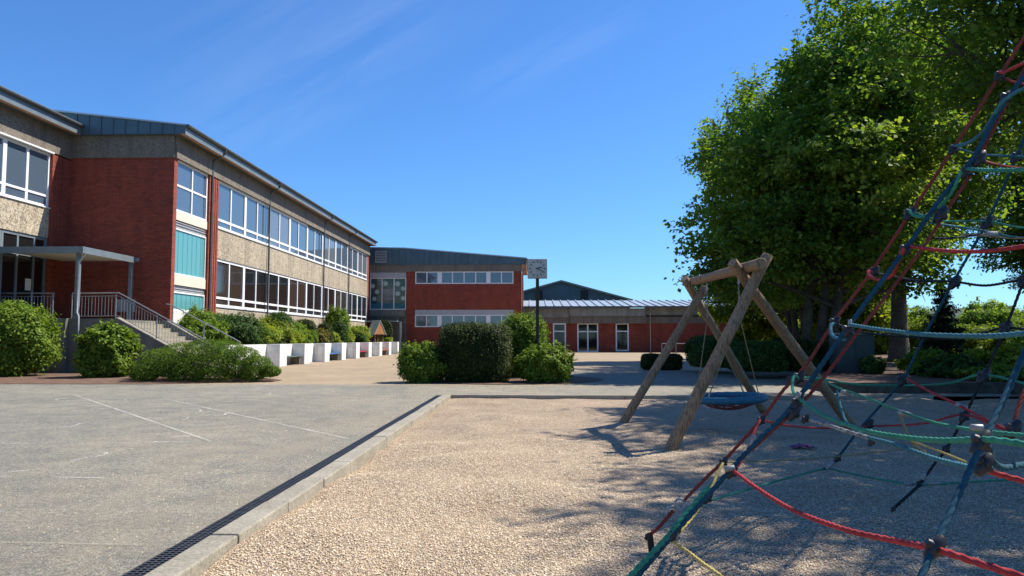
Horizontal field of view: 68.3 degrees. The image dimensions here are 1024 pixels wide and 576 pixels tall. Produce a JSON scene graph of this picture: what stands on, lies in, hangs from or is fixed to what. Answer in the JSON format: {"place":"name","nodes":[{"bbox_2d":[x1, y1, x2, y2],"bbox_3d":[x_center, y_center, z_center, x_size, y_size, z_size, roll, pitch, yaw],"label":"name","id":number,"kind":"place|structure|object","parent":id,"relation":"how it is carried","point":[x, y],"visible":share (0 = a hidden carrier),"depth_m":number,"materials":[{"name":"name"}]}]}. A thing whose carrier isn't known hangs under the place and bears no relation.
{"place":"outdoors","nodes":[
{"label":"outdoors","id":0,"kind":"place"},
{"bbox_2d":[0,373,278,383],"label":"planting bed","id":1,"kind":"object","parent":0,"point":[58,378],"visible":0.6,"depth_m":23.62,"materials":[{"name":"brown soil"}]},
{"bbox_2d":[0,299,65,376],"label":"shrub","id":2,"kind":"object","parent":1,"relation":"on","point":[28,332],"visible":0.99,"depth_m":26.09,"materials":[{"name":"green plant"}]},
{"bbox_2d":[70,318,147,377],"bbox_3d":[-13.920,2.087,25.935,2.198,2.083,2.151,0,-4,2],"label":"shrub","id":3,"kind":"object","parent":1,"relation":"on","point":[108,349],"visible":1,"depth_m":25.34,"materials":[{"name":"green plant"}]},
{"bbox_2d":[26,317,241,372],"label":"entrance terrace","id":4,"kind":"structure","parent":1,"relation":"on","point":[169,333],"depth_m":29.34,"materials":[{"name":"concrete"}]},
{"bbox_2d":[1,293,54,314],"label":"railing","id":5,"kind":"object","parent":4,"relation":"on","point":[52,296],"visible":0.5,"depth_m":29.44,"materials":[{"name":"metal"}]},
{"bbox_2d":[0,246,139,341],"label":"entrance canopy","id":6,"kind":"object","parent":4,"relation":"on","point":[78,254],"visible":0.91,"depth_m":29.59,"materials":[{"name":"metal"}]},
{"bbox_2d":[71,292,209,352],"bbox_3d":[-14.482,1.653,29.418,5.550,2.983,0.050,0,-4,2],"label":"railing","id":7,"kind":"object","parent":4,"relation":"on","point":[72,296],"visible":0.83,"depth_m":29.46,"materials":[{"name":"metal"}]},
{"bbox_2d":[166,303,240,344],"bbox_3d":[-13.375,2.014,32.670,3.330,2.704,0.050,0,-4,2],"label":"railing","id":8,"kind":"object","parent":4,"relation":"on","point":[204,323],"visible":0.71,"depth_m":32.69,"materials":[{"name":"metal"}]},
{"bbox_2d":[128,339,281,381],"bbox_3d":[-9.798,2.278,23.985,5.482,1.352,2.992,0,-4,2],"label":"juniper","id":9,"kind":"object","parent":1,"relation":"on","point":[187,357],"visible":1,"depth_m":23.15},
{"bbox_2d":[368,247,527,350],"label":"school block","id":10,"kind":"structure","parent":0,"point":[423,295],"depth_m":74.40,"materials":[{"name":"red brick"}]},
{"bbox_2d":[370,278,405,309],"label":"window","id":11,"kind":"structure","parent":10,"relation":"in","point":[385,293],"depth_m":74.68,"materials":[{"name":"teal glass"}]},
{"bbox_2d":[415,272,437,283],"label":"window","id":12,"kind":"structure","parent":10,"relation":"in","point":[420,277],"depth_m":74.59,"materials":[{"name":"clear glass"}]},
{"bbox_2d":[415,315,437,326],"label":"window","id":13,"kind":"structure","parent":10,"relation":"in","point":[420,320],"depth_m":74.30,"materials":[{"name":"clear glass"}]},
{"bbox_2d":[441,271,486,283],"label":"window","id":14,"kind":"structure","parent":10,"relation":"in","point":[465,277],"depth_m":74.46,"materials":[{"name":"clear glass"}]},
{"bbox_2d":[441,315,486,326],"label":"window","id":15,"kind":"structure","parent":10,"relation":"in","point":[445,319],"depth_m":74.21,"materials":[{"name":"clear glass"}]},
{"bbox_2d":[489,271,512,283],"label":"window","id":16,"kind":"structure","parent":10,"relation":"in","point":[495,277],"depth_m":74.37,"materials":[{"name":"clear glass"}]},
{"bbox_2d":[167,352,734,384],"bbox_3d":[3.027,4.665,49.530,28.900,0.001,56.400,0,-4,2],"label":"paved court","id":17,"kind":"object","parent":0,"point":[377,370],"visible":0.29,"depth_m":32.57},
{"bbox_2d":[226,342,398,368],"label":"planter wall","id":18,"kind":"structure","parent":17,"relation":"on","point":[277,354],"depth_m":43.25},
{"bbox_2d":[433,376,602,383],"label":"planting island","id":19,"kind":"structure","parent":17,"relation":"on","point":[574,379],"depth_m":23.00,"materials":[{"name":"grey concrete"}]},
{"bbox_2d":[392,340,448,382],"bbox_3d":[-2.731,2.227,22.876,1.724,1.318,1.686,2,-4,-24],"label":"shrub","id":20,"kind":"object","parent":19,"relation":"on","point":[418,363],"visible":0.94,"depth_m":22.41,"materials":[{"name":"green plant"}]},
{"bbox_2d":[436,320,513,382],"bbox_3d":[-1.147,1.934,23.224,2.444,1.928,2.011,0,-4,2],"label":"shrub","id":21,"kind":"object","parent":19,"relation":"on","point":[476,352],"visible":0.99,"depth_m":22.54,"materials":[{"name":"green plant"}]},
{"bbox_2d":[500,310,550,377],"bbox_3d":[0.311,1.900,26.137,2.125,2.409,2.150,0,-4,2],"label":"shrub","id":22,"kind":"object","parent":19,"relation":"on","point":[522,326],"visible":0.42,"depth_m":25.49,"materials":[{"name":"green plant"}]},
{"bbox_2d":[528,259,546,345],"bbox_3d":[0.843,1.012,24.958,0.650,3.959,0.213,0,-4,2],"label":"yard clock","id":23,"kind":"object","parent":19,"relation":"on","point":[537,269],"visible":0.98,"depth_m":24.98,"materials":[{"name":"metal"}]},
{"bbox_2d":[513,339,577,382],"bbox_3d":[1.016,2.219,22.845,1.938,1.338,1.948,0,-4,2],"label":"shrub","id":24,"kind":"object","parent":19,"relation":"on","point":[545,363],"visible":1,"depth_m":22.36,"materials":[{"name":"green plant"}]},
{"bbox_2d":[640,352,661,369],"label":"shrub","id":25,"kind":"object","parent":17,"relation":"on","point":[647,360],"visible":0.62,"depth_m":31.87,"materials":[{"name":"green plant"}]},
{"bbox_2d":[661,353,682,369],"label":"shrub","id":26,"kind":"object","parent":17,"relation":"on","point":[673,361],"visible":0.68,"depth_m":31.76,"materials":[{"name":"green plant"}]},
{"bbox_2d":[0,371,1017,575],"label":"schoolyard","id":27,"kind":"structure","parent":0,"point":[39,486],"depth_m":9.17,"materials":[{"name":"concrete"}]},
{"bbox_2d":[0,85,84,317],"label":"school wing","id":28,"kind":"structure","parent":27,"relation":"on","point":[36,138],"depth_m":31.25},
{"bbox_2d":[0,135,5,194],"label":"window","id":29,"kind":"structure","parent":28,"relation":"in","point":[2,139],"depth_m":29.50,"materials":[{"name":"clear plastic"}]},
{"bbox_2d":[0,229,46,310],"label":"glazed door","id":30,"kind":"structure","parent":28,"relation":"in","point":[14,268],"depth_m":30.64,"materials":[{"name":"grey paint"}]},
{"bbox_2d":[3,137,49,206],"bbox_3d":[-19.891,-4.675,30.971,0.080,2.329,2.740,0,-4,2],"label":"window","id":31,"kind":"structure","parent":28,"relation":"in","point":[26,168],"depth_m":30.90,"materials":[{"name":"clear glass"}]},
{"bbox_2d":[0,397,422,569],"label":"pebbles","id":32,"kind":"object","parent":27,"relation":"on","point":[220,466],"visible":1,"depth_m":7.77,"materials":[{"name":"stone"}]},
{"bbox_2d":[122,395,441,575],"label":"drainage channel","id":33,"kind":"object","parent":27,"relation":"in","point":[149,565],"visible":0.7,"depth_m":5.78,"materials":[{"name":"metal"}]},
{"bbox_2d":[681,335,743,368],"bbox_3d":[7.911,2.472,29.660,2.147,1.308,3.676,0,-4,2],"label":"hedge","id":34,"kind":"object","parent":27,"relation":"on","point":[692,349],"visible":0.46,"depth_m":28.72,"materials":[{"name":"green plant"}]},
{"bbox_2d":[724,339,788,372],"bbox_3d":[8.248,2.290,25.676,1.946,1.128,2.800,0,-4,2],"label":"hedge","id":35,"kind":"object","parent":27,"relation":"on","point":[768,356],"visible":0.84,"depth_m":24.64,"materials":[{"name":"green plant"}]},
{"bbox_2d":[0,0,1023,311],"label":"sky","id":36,"kind":"structure","parent":0,"point":[555,131],"materials":[{"name":"blue"}]},
{"bbox_2d":[121,352,1018,575],"bbox_3d":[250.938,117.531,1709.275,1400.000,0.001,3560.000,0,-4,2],"label":"ground","id":37,"kind":"structure","parent":0,"point":[958,399],"depth_m":20.09,"materials":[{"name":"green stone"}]},
{"bbox_2d":[52,109,377,327],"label":"school building","id":38,"kind":"structure","parent":37,"relation":"on","point":[189,215],"depth_m":35.59,"materials":[{"name":"red brick"}]},
{"bbox_2d":[173,291,204,311],"bbox_3d":[-15.055,0.669,35.132,0.080,0.863,3.230,0,-4,2],"label":"window","id":39,"kind":"structure","parent":38,"relation":"in","point":[183,302],"depth_m":35.06,"materials":[{"name":"teal glass"}]},
{"bbox_2d":[175,228,205,279],"bbox_3d":[-15.055,-1.555,35.283,0.080,2.094,3.230,0,-4,2],"label":"window","id":40,"kind":"structure","parent":38,"relation":"in","point":[193,254],"depth_m":35.38,"materials":[{"name":"teal glass"}]},
{"bbox_2d":[176,160,207,221],"bbox_3d":[-15.055,-4.514,35.484,0.080,2.335,3.230,0,-4,2],"label":"window","id":41,"kind":"structure","parent":38,"relation":"in","point":[192,184],"depth_m":35.50,"materials":[{"name":"clear glass"}]},
{"bbox_2d":[216,258,243,308],"bbox_3d":[-14.918,-0.168,39.827,0.080,2.446,3.820,0,-4,2],"label":"window","id":42,"kind":"structure","parent":38,"relation":"in","point":[230,275],"depth_m":39.89,"materials":[{"name":"grey"}]},
{"bbox_2d":[218,181,245,236],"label":"window","id":43,"kind":"structure","parent":38,"relation":"in","point":[232,202],"depth_m":40.18,"materials":[{"name":"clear glass"}]},
{"bbox_2d":[243,265,267,311],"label":"window","id":44,"kind":"structure","parent":38,"relation":"in","point":[255,280],"depth_m":43.50,"materials":[{"name":"clear plastic"}]},
{"bbox_2d":[245,194,268,244],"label":"window","id":45,"kind":"structure","parent":38,"relation":"in","point":[257,212],"depth_m":43.80,"materials":[{"name":"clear glass"}]},
{"bbox_2d":[268,272,288,313],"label":"window","id":46,"kind":"structure","parent":38,"relation":"in","point":[278,283],"depth_m":47.41,"materials":[{"name":"clear plastic"}]},
{"bbox_2d":[270,207,289,252],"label":"window","id":47,"kind":"structure","parent":38,"relation":"in","point":[279,221],"depth_m":47.67,"materials":[{"name":"clear glass"}]},
{"bbox_2d":[288,277,306,315],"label":"window","id":48,"kind":"structure","parent":38,"relation":"in","point":[297,287],"depth_m":51.20,"materials":[{"name":"grey"}]},
{"bbox_2d":[290,216,307,258],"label":"window","id":49,"kind":"structure","parent":38,"relation":"in","point":[298,229],"depth_m":51.45,"materials":[{"name":"clear glass"}]},
{"bbox_2d":[306,281,321,316],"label":"window","id":50,"kind":"structure","parent":38,"relation":"in","point":[313,293],"depth_m":55.02,"materials":[{"name":"clear plastic"}]},
{"bbox_2d":[307,227,322,263],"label":"window","id":51,"kind":"structure","parent":38,"relation":"in","point":[314,239],"depth_m":55.27,"materials":[{"name":"clear glass"}]},
{"bbox_2d":[321,285,334,316],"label":"window","id":52,"kind":"structure","parent":38,"relation":"in","point":[329,292],"depth_m":58.80,"materials":[{"name":"clear glass"}]},
{"bbox_2d":[322,235,335,268],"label":"window","id":53,"kind":"structure","parent":38,"relation":"in","point":[330,244],"depth_m":59.41,"materials":[{"name":"clear glass"}]},
{"bbox_2d":[335,289,346,310],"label":"window","id":54,"kind":"structure","parent":38,"relation":"in","point":[340,295],"depth_m":62.87,"materials":[{"name":"grey"}]},
{"bbox_2d":[336,240,347,272],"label":"window","id":55,"kind":"structure","parent":38,"relation":"in","point":[341,250],"depth_m":62.92,"materials":[{"name":"clear glass"}]},
{"bbox_2d":[347,292,356,320],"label":"window","id":56,"kind":"structure","parent":38,"relation":"in","point":[352,296],"depth_m":66.88,"materials":[{"name":"clear glass"}]},
{"bbox_2d":[347,246,357,276],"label":"window","id":57,"kind":"structure","parent":38,"relation":"in","point":[353,252],"depth_m":67.27,"materials":[{"name":"clear glass"}]},
{"bbox_2d":[357,294,366,321],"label":"window","id":58,"kind":"structure","parent":38,"relation":"in","point":[361,300],"depth_m":70.28,"materials":[{"name":"clear glass"}]},
{"bbox_2d":[358,251,366,279],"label":"window","id":59,"kind":"structure","parent":38,"relation":"in","point":[362,258],"depth_m":70.60,"materials":[{"name":"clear glass"}]},
{"bbox_2d":[144,394,450,575],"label":"kerb","id":60,"kind":"structure","parent":37,"relation":"on","point":[200,558],"depth_m":5.87,"materials":[{"name":"concrete"}]},
{"bbox_2d":[376,319,392,341],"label":"shrub","id":61,"kind":"object","parent":37,"relation":"on","point":[387,326],"visible":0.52,"depth_m":68.88,"materials":[{"name":"green plant"}]},
{"bbox_2d":[524,280,632,308],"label":"sports hall","id":62,"kind":"structure","parent":37,"relation":"on","point":[561,290],"depth_m":97.99,"materials":[{"name":"metal"}]},
{"bbox_2d":[451,395,932,399],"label":"kerb","id":63,"kind":"structure","parent":37,"relation":"on","point":[671,397],"depth_m":17.36,"materials":[{"name":"concrete"}]},
{"bbox_2d":[696,292,799,340],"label":"broadleaf tree","id":64,"kind":"object","parent":37,"relation":"on","point":[756,324],"visible":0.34,"depth_m":48.44,"materials":[{"name":"green plant"}]},
{"bbox_2d":[908,304,932,321],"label":"broadleaf tree","id":65,"kind":"object","parent":37,"relation":"on","point":[923,311],"visible":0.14,"depth_m":117.26,"materials":[{"name":"green plant"}]},
{"bbox_2d":[828,382,1023,397],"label":"kerb","id":66,"kind":"structure","parent":37,"relation":"on","point":[995,388],"depth_m":18.18,"materials":[{"name":"grey concrete"}]},
{"bbox_2d":[956,322,998,351],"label":"shrub","id":67,"kind":"object","parent":37,"relation":"on","point":[971,343],"visible":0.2,"depth_m":59.47,"materials":[{"name":"green plant"}]},
{"bbox_2d":[954,296,1023,327],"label":"broadleaf tree","id":68,"kind":"object","parent":37,"relation":"on","point":[990,313],"visible":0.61,"depth_m":84.99,"materials":[{"name":"green plant"}]},
{"bbox_2d":[976,318,1023,349],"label":"shrub","id":69,"kind":"object","parent":37,"relation":"on","point":[1017,323],"visible":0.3,"depth_m":56.84,"materials":[{"name":"green plant"}]},
{"bbox_2d":[201,397,1023,575],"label":"gravel pit","id":70,"kind":"object","parent":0,"point":[463,419],"visible":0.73,"depth_m":6.67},
{"bbox_2d":[208,434,1023,575],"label":"pebbles","id":71,"kind":"object","parent":70,"relation":"on","point":[657,515],"visible":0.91,"depth_m":5.73,"materials":[{"name":"gravel"}]},
{"bbox_2d":[618,253,857,450],"bbox_3d":[3.557,1.077,11.721,5.124,2.842,3.325,2,-5,-31],"label":"nest swing","id":72,"kind":"object","parent":70,"relation":"on","point":[700,395],"visible":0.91,"depth_m":10.81,"materials":[{"name":"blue wood"}]},
{"bbox_2d":[627,35,1023,575],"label":"climbing net","id":73,"kind":"object","parent":70,"relation":"on","point":[977,465],"visible":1,"depth_m":4.11,"materials":[{"name":"blue fabric"}]},
{"bbox_2d":[825,0,1023,175],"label":"maple tree","id":74,"kind":"object","parent":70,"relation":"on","point":[993,24],"visible":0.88,"depth_m":17.24,"materials":[{"name":"green plant"}]},
{"bbox_2d":[523,299,730,351],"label":"assembly hall","id":75,"kind":"structure","parent":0,"point":[618,326],"depth_m":76.03,"materials":[{"name":"red brick"}]},
{"bbox_2d":[553,323,565,349],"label":"window","id":76,"kind":"structure","parent":75,"relation":"in","point":[559,329],"depth_m":76.28,"materials":[{"name":"clear glass"}]},
{"bbox_2d":[577,323,597,351],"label":"glazed door","id":77,"kind":"structure","parent":75,"relation":"in","point":[587,334],"depth_m":76.19,"materials":[{"name":"clear glass"}]},
{"bbox_2d":[616,323,628,350],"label":"window","id":78,"kind":"structure","parent":75,"relation":"in","point":[622,329],"depth_m":76.08,"materials":[{"name":"clear glass"}]},
{"bbox_2d":[787,354,1006,389],"bbox_3d":[21.948,4.367,46.057,22.809,0.320,58.009,0,-4,6],"label":"raised soil bed","id":79,"kind":"object","parent":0,"point":[891,373],"visible":0.06,"depth_m":21.36,"materials":[{"name":"brown soil"}]},
{"bbox_2d":[771,337,819,371],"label":"hedge","id":80,"kind":"object","parent":79,"relation":"on","point":[807,346],"visible":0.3,"depth_m":25.09,"materials":[{"name":"green plant"}]},
{"bbox_2d":[677,60,915,338],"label":"maple tree","id":81,"kind":"object","parent":79,"relation":"on","point":[789,314],"visible":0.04,"depth_m":43.68,"materials":[{"name":"green plant"}]},
{"bbox_2d":[814,341,829,369],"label":"hedge","id":82,"kind":"object","parent":79,"relation":"on","point":[822,351],"visible":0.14,"depth_m":26.05,"materials":[{"name":"green plant"}]},
{"bbox_2d":[663,0,990,372],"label":"maple tree","id":83,"kind":"object","parent":79,"relation":"on","point":[834,180],"visible":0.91,"depth_m":26.37,"materials":[{"name":"green plant"}]},
{"bbox_2d":[783,288,890,340],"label":"broadleaf tree","id":84,"kind":"object","parent":79,"relation":"on","point":[881,316],"visible":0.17,"depth_m":43.50,"materials":[{"name":"green plant"}]},
{"bbox_2d":[828,333,874,372],"bbox_3d":[10.976,2.093,24.399,1.272,1.285,0.680,0,-4,2],"label":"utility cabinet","id":85,"kind":"object","parent":79,"relation":"on","point":[861,346],"visible":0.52,"depth_m":24.09,"materials":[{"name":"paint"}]},
{"bbox_2d":[859,354,886,373],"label":"shrub","id":86,"kind":"object","parent":79,"relation":"on","point":[872,364],"visible":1,"depth_m":23.51,"materials":[{"name":"green plant"}]},
{"bbox_2d":[742,1,1023,361],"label":"maple tree","id":87,"kind":"object","parent":79,"relation":"on","point":[977,189],"visible":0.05,"depth_m":34.05,"materials":[{"name":"green plant"}]},
{"bbox_2d":[874,324,915,354],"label":"shrub","id":88,"kind":"object","parent":79,"relation":"on","point":[881,345],"visible":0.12,"depth_m":53.17,"materials":[{"name":"green plant"}]},
{"bbox_2d":[893,347,947,375],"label":"shrub","id":89,"kind":"object","parent":79,"relation":"on","point":[904,362],"visible":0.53,"depth_m":22.77,"materials":[{"name":"green plant"}]},
{"bbox_2d":[908,315,964,350],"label":"shrub","id":90,"kind":"object","parent":79,"relation":"on","point":[916,322],"visible":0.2,"depth_m":58.75,"materials":[{"name":"green plant"}]},
{"bbox_2d":[913,279,972,354],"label":"spruce tree","id":91,"kind":"object","parent":79,"relation":"on","point":[943,322],"visible":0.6,"depth_m":44.89,"materials":[{"name":"green plant"}]},
{"bbox_2d":[915,352,987,378],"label":"shrub","id":92,"kind":"object","parent":79,"relation":"on","point":[941,365],"visible":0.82,"depth_m":21.04,"materials":[{"name":"green plant"}]},
{"bbox_2d":[958,347,994,358],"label":"shrub","id":93,"kind":"object","parent":79,"relation":"on","point":[974,352],"visible":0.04,"depth_m":22.90,"materials":[{"name":"green plant"}]},
{"bbox_2d":[948,361,1023,381],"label":"shrub","id":94,"kind":"object","parent":79,"relation":"on","point":[1004,369],"visible":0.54,"depth_m":19.26,"materials":[{"name":"green plant"}]},
{"bbox_2d":[955,146,1023,293],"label":"maple tree","id":95,"kind":"object","parent":79,"relation":"on","point":[1015,219],"visible":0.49,"depth_m":44.20,"materials":[{"name":"green plant"}]},
{"bbox_2d":[976,340,1023,364],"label":"shrub","id":96,"kind":"object","parent":79,"relation":"on","point":[1008,354],"visible":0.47,"depth_m":20.87,"materials":[{"name":"green plant"}]},
{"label":"raised bed","id":97,"kind":"structure","parent":0,"visible":0},
{"bbox_2d":[177,304,223,327],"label":"shrub","id":98,"kind":"object","parent":97,"relation":"on","point":[196,313],"visible":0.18,"depth_m":34.60,"materials":[{"name":"green plant"}]},
{"bbox_2d":[184,315,230,345],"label":"shrub","id":99,"kind":"object","parent":97,"relation":"on","point":[196,327],"visible":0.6,"depth_m":33.52,"materials":[{"name":"green plant"}]},
{"bbox_2d":[206,309,267,344],"bbox_3d":[-13.560,1.986,35.996,3.901,1.992,3.396,0,-4,2],"label":"shrub","id":100,"kind":"object","parent":97,"relation":"on","point":[244,330],"visible":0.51,"depth_m":35.30,"materials":[{"name":"green plant"}]},
{"bbox_2d":[257,325,278,343],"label":"shrub","id":101,"kind":"object","parent":97,"relation":"on","point":[269,333],"visible":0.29,"depth_m":37.56,"materials":[{"name":"green plant"}]},
{"bbox_2d":[259,320,283,343],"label":"shrub","id":102,"kind":"object","parent":97,"relation":"on","point":[279,334],"visible":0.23,"depth_m":38.05,"materials":[{"name":"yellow plant"}]},
{"bbox_2d":[259,314,296,343],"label":"shrub","id":103,"kind":"object","parent":97,"relation":"on","point":[287,331],"visible":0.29,"depth_m":39.96,"materials":[{"name":"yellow plant"}]},
{"bbox_2d":[265,311,293,343],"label":"shrub","id":104,"kind":"object","parent":97,"relation":"on","point":[284,316],"visible":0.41,"depth_m":40.41,"materials":[{"name":"green plant"}]},
{"bbox_2d":[293,318,308,343],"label":"shrub","id":105,"kind":"object","parent":97,"relation":"on","point":[297,325],"visible":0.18,"depth_m":43.34,"materials":[{"name":"green plant"}]},
{"bbox_2d":[296,318,318,334],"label":"shrub","id":106,"kind":"object","parent":97,"relation":"on","point":[310,324],"visible":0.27,"depth_m":45.93,"materials":[{"name":"green plant"}]},
{"bbox_2d":[318,328,330,342],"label":"shrub","id":107,"kind":"object","parent":97,"relation":"on","point":[324,336],"visible":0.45,"depth_m":47.37,"materials":[{"name":"green plant"}]},
{"bbox_2d":[322,305,351,332],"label":"shrub","id":108,"kind":"object","parent":97,"relation":"on","point":[331,316],"visible":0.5,"depth_m":53.93,"materials":[{"name":"green plant"}]},
{"bbox_2d":[331,320,348,342],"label":"shrub","id":109,"kind":"object","parent":97,"relation":"on","point":[339,328],"visible":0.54,"depth_m":52.16,"materials":[{"name":"green plant"}]},
{"bbox_2d":[350,324,370,341],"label":"shrub","id":110,"kind":"object","parent":97,"relation":"on","point":[358,329],"visible":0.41,"depth_m":58.80,"materials":[{"name":"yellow plant"}]},
{"bbox_2d":[368,320,386,341],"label":"play hut","id":111,"kind":"object","parent":97,"relation":"on","point":[376,327],"visible":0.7,"depth_m":64.41,"materials":[{"name":"brown wood"}]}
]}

